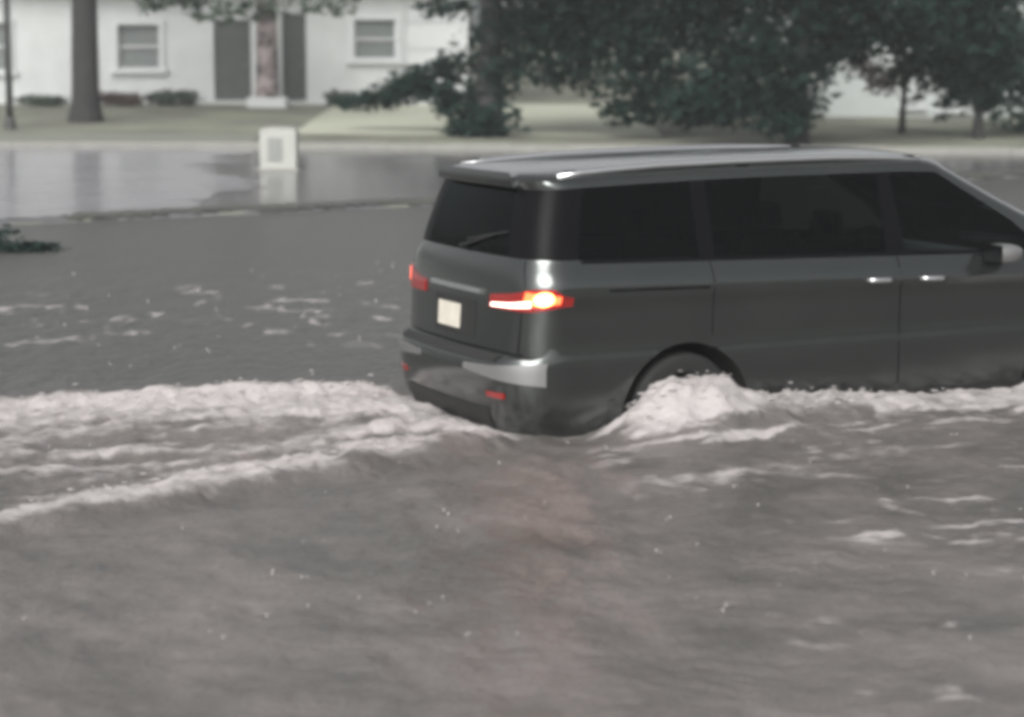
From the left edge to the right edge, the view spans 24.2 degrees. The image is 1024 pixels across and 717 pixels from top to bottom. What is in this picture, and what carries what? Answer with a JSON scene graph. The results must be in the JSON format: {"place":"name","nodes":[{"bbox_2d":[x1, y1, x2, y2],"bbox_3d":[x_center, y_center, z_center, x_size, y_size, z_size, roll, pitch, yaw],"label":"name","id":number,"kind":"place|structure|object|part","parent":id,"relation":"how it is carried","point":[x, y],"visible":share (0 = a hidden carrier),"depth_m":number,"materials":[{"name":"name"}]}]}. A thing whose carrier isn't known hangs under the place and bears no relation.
{"place":"outdoors","nodes":[
{"label":"outdoors","id":0,"kind":"place"},
{"bbox_2d":[0,133,259,141],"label":"sidewalk","id":1,"kind":"structure","parent":0,"point":[138,137],"depth_m":46.19,"materials":[{"name":"concrete"}]},
{"bbox_2d":[0,148,267,218],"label":"pavement","id":2,"kind":"structure","parent":0,"point":[44,182],"depth_m":35.90,"materials":[{"name":"grey liquid"}]},
{"bbox_2d":[298,104,662,136],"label":"driveway","id":3,"kind":"structure","parent":0,"point":[563,120],"depth_m":51.84,"materials":[{"name":"concrete"}]},
{"bbox_2d":[0,178,1023,716],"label":"flood water","id":4,"kind":"structure","parent":0,"point":[118,596],"depth_m":12.17,"materials":[{"name":"grey liquid"}]},
{"bbox_2d":[0,223,70,252],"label":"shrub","id":5,"kind":"object","parent":4,"relation":"in","point":[29,246],"visible":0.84,"depth_m":26.24,"materials":[{"name":"green plant"}]},
{"bbox_2d":[0,262,1020,638],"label":"rain splashes","id":6,"kind":"object","parent":4,"relation":"on","point":[444,510],"visible":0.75,"depth_m":12.41,"materials":[{"name":"grey liquid"}]},
{"bbox_2d":[0,370,1023,508],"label":"wake spray","id":7,"kind":"object","parent":4,"relation":"on","point":[779,394],"visible":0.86,"depth_m":15.04,"materials":[{"name":"grey liquid"}]},
{"bbox_2d":[0,27,1023,225],"bbox_3d":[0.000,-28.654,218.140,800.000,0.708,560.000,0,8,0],"label":"ground","id":8,"kind":"structure","parent":0,"point":[244,119],"depth_m":50.50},
{"bbox_2d":[3,0,16,129],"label":"pole","id":9,"kind":"object","parent":8,"relation":"on","point":[9,122],"visible":0.91,"depth_m":48.61,"materials":[{"name":"grey metal"}]},
{"bbox_2d":[13,93,70,106],"bbox_3d":[-11.527,-6.320,58.673,1.510,0.375,1.120,2,8,11],"label":"shrub","id":10,"kind":"object","parent":8,"relation":"on","point":[43,100],"visible":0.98,"depth_m":58.41,"materials":[{"name":"green plant"}]},
{"bbox_2d":[100,90,151,106],"bbox_3d":[-9.530,-6.357,58.704,1.657,0.442,0.920,3,9,18],"label":"shrub","id":11,"kind":"object","parent":8,"relation":"on","point":[124,98],"visible":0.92,"depth_m":58.53,"materials":[{"name":"brown plant"}]},
{"bbox_2d":[144,86,204,105],"bbox_3d":[-8.288,-6.420,58.694,1.530,0.562,1.035,0,8,0],"label":"shrub","id":12,"kind":"object","parent":8,"relation":"on","point":[169,96],"visible":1,"depth_m":58.56,"materials":[{"name":"green plant"}]},
{"bbox_2d":[67,0,360,122],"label":"street tree","id":13,"kind":"object","parent":8,"relation":"on","point":[85,106],"visible":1,"depth_m":51.28,"materials":[{"name":"green plant"}]},
{"bbox_2d":[0,0,472,104],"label":"house","id":14,"kind":"structure","parent":8,"relation":"on","point":[363,48],"depth_m":59.53,"materials":[{"name":"paint"}]},
{"bbox_2d":[0,18,16,75],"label":"window","id":15,"kind":"structure","parent":14,"relation":"in","point":[2,58],"depth_m":59.51,"materials":[{"name":"white glass"}]},
{"bbox_2d":[110,20,167,73],"bbox_3d":[-9.287,-7.757,59.483,1.415,1.331,0.245,0,8,0],"label":"window","id":16,"kind":"structure","parent":14,"relation":"in","point":[138,45],"depth_m":59.54,"materials":[{"name":"white glass"}]},
{"bbox_2d":[214,20,251,100],"bbox_3d":[-6.963,-7.434,59.605,0.925,2.000,0.136,0,8,0],"label":"door","id":17,"kind":"structure","parent":14,"relation":"in","point":[232,46],"depth_m":59.63,"materials":[{"name":"grey wood"}]},
{"bbox_2d":[282,14,306,100],"bbox_3d":[-5.425,-7.507,59.594,0.600,2.147,0.136,0,8,0],"label":"door","id":18,"kind":"structure","parent":14,"relation":"in","point":[293,25],"depth_m":59.61,"materials":[{"name":"grey wood"}]},
{"bbox_2d":[346,15,402,63],"bbox_3d":[-3.412,-7.939,59.457,1.415,1.207,0.245,0,8,0],"label":"window","id":19,"kind":"structure","parent":14,"relation":"in","point":[373,39],"depth_m":59.52,"materials":[{"name":"white glass"}]},
{"bbox_2d":[405,0,459,100],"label":"garage door","id":20,"kind":"structure","parent":14,"relation":"in","point":[424,41],"depth_m":59.52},
{"bbox_2d":[247,0,287,107],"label":"porch column","id":21,"kind":"structure","parent":8,"relation":"on","point":[267,84],"depth_m":57.95,"materials":[{"name":"paint"}]},
{"bbox_2d":[321,88,357,105],"bbox_3d":[-4.207,-6.383,58.654,0.918,0.538,0.658,4,9,27],"label":"shrub","id":22,"kind":"object","parent":8,"relation":"on","point":[335,94],"visible":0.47,"depth_m":58.53,"materials":[{"name":"green plant"}]},
{"bbox_2d":[0,141,1023,154],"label":"kerb","id":23,"kind":"structure","parent":8,"relation":"on","point":[415,146],"depth_m":43.09,"materials":[{"name":"concrete"}]},
{"bbox_2d":[66,170,1023,218],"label":"verge","id":24,"kind":"structure","parent":8,"relation":"on","point":[272,206],"depth_m":31.85,"materials":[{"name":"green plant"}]},
{"bbox_2d":[331,0,761,137],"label":"broadleaf tree","id":25,"kind":"object","parent":8,"relation":"on","point":[634,41],"visible":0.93,"depth_m":46.85,"materials":[{"name":"green plant"}]},
{"bbox_2d":[399,144,1023,436],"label":"minivan","id":26,"kind":"object","parent":8,"relation":"on","point":[570,293],"visible":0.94,"depth_m":15.39,"materials":[{"name":"paint"}]},
{"bbox_3d":[-0.249,-0.916,15.422,0.139,0.417,1.193,-4,9,-26],"label":"rear window","id":27,"kind":"part","parent":26,"relation":"part of","materials":[{"name":"black glass"}]},
{"bbox_3d":[0.769,-0.859,14.989,0.868,0.478,0.144,-4,9,-26],"label":"side window","id":28,"kind":"part","parent":26,"relation":"part of","materials":[{"name":"black glass"}]},
{"bbox_3d":[1.849,-0.924,15.519,1.325,0.521,0.138,-4,9,-26],"label":"side window","id":29,"kind":"part","parent":26,"relation":"part of","materials":[{"name":"black glass"}]},
{"bbox_2d":[649,0,966,145],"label":"broadleaf tree","id":30,"kind":"object","parent":8,"relation":"on","point":[833,32],"visible":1,"depth_m":44.26,"materials":[{"name":"green plant"}]},
{"bbox_2d":[846,54,919,133],"bbox_3d":[7.707,-5.447,49.099,1.518,1.961,1.361,-6,10,-35],"label":"tree","id":31,"kind":"object","parent":8,"relation":"on","point":[871,75],"visible":0.48,"depth_m":49.04,"materials":[{"name":"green plant"}]},
{"bbox_2d":[787,0,1023,117],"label":"house","id":32,"kind":"structure","parent":8,"relation":"on","point":[853,100],"depth_m":55.71,"materials":[{"name":"white paint"}]},
{"bbox_2d":[897,94,926,109],"bbox_3d":[9.310,-5.975,55.697,0.680,0.374,0.245,0,8,0],"label":"window","id":33,"kind":"structure","parent":32,"relation":"in","point":[911,104],"depth_m":55.66,"materials":[{"name":"white glass"}]},
{"bbox_2d":[934,94,971,112],"bbox_3d":[10.267,-5.939,55.703,0.867,0.448,0.245,0,8,0],"label":"window","id":34,"kind":"structure","parent":32,"relation":"in","point":[957,110],"depth_m":55.63,"materials":[{"name":"white glass"}]},
{"bbox_2d":[873,0,1023,138],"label":"broadleaf tree","id":35,"kind":"object","parent":8,"relation":"on","point":[973,65],"visible":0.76,"depth_m":47.18,"materials":[{"name":"green plant"}]},
{"bbox_2d":[984,0,1023,133],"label":"broadleaf tree","id":36,"kind":"object","parent":8,"relation":"on","point":[1019,126],"visible":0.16,"depth_m":49.90,"materials":[{"name":"green plant"}]},
{"bbox_2d":[0,149,1023,225],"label":"side street","id":37,"kind":"structure","parent":0,"point":[333,175],"depth_m":37.09,"materials":[{"name":"grey liquid"}]},
{"bbox_2d":[257,127,301,170],"bbox_3d":[-3.728,-3.310,38.317,0.676,0.785,0.600,0,8,0],"label":"utility box","id":38,"kind":"object","parent":37,"relation":"on","point":[279,148],"visible":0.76,"depth_m":38.06,"materials":[{"name":"metal"}]},
{"bbox_2d":[473,0,786,26],"label":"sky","id":39,"kind":"structure","parent":0,"point":[475,12],"materials":[{"name":"white"}]}
]}

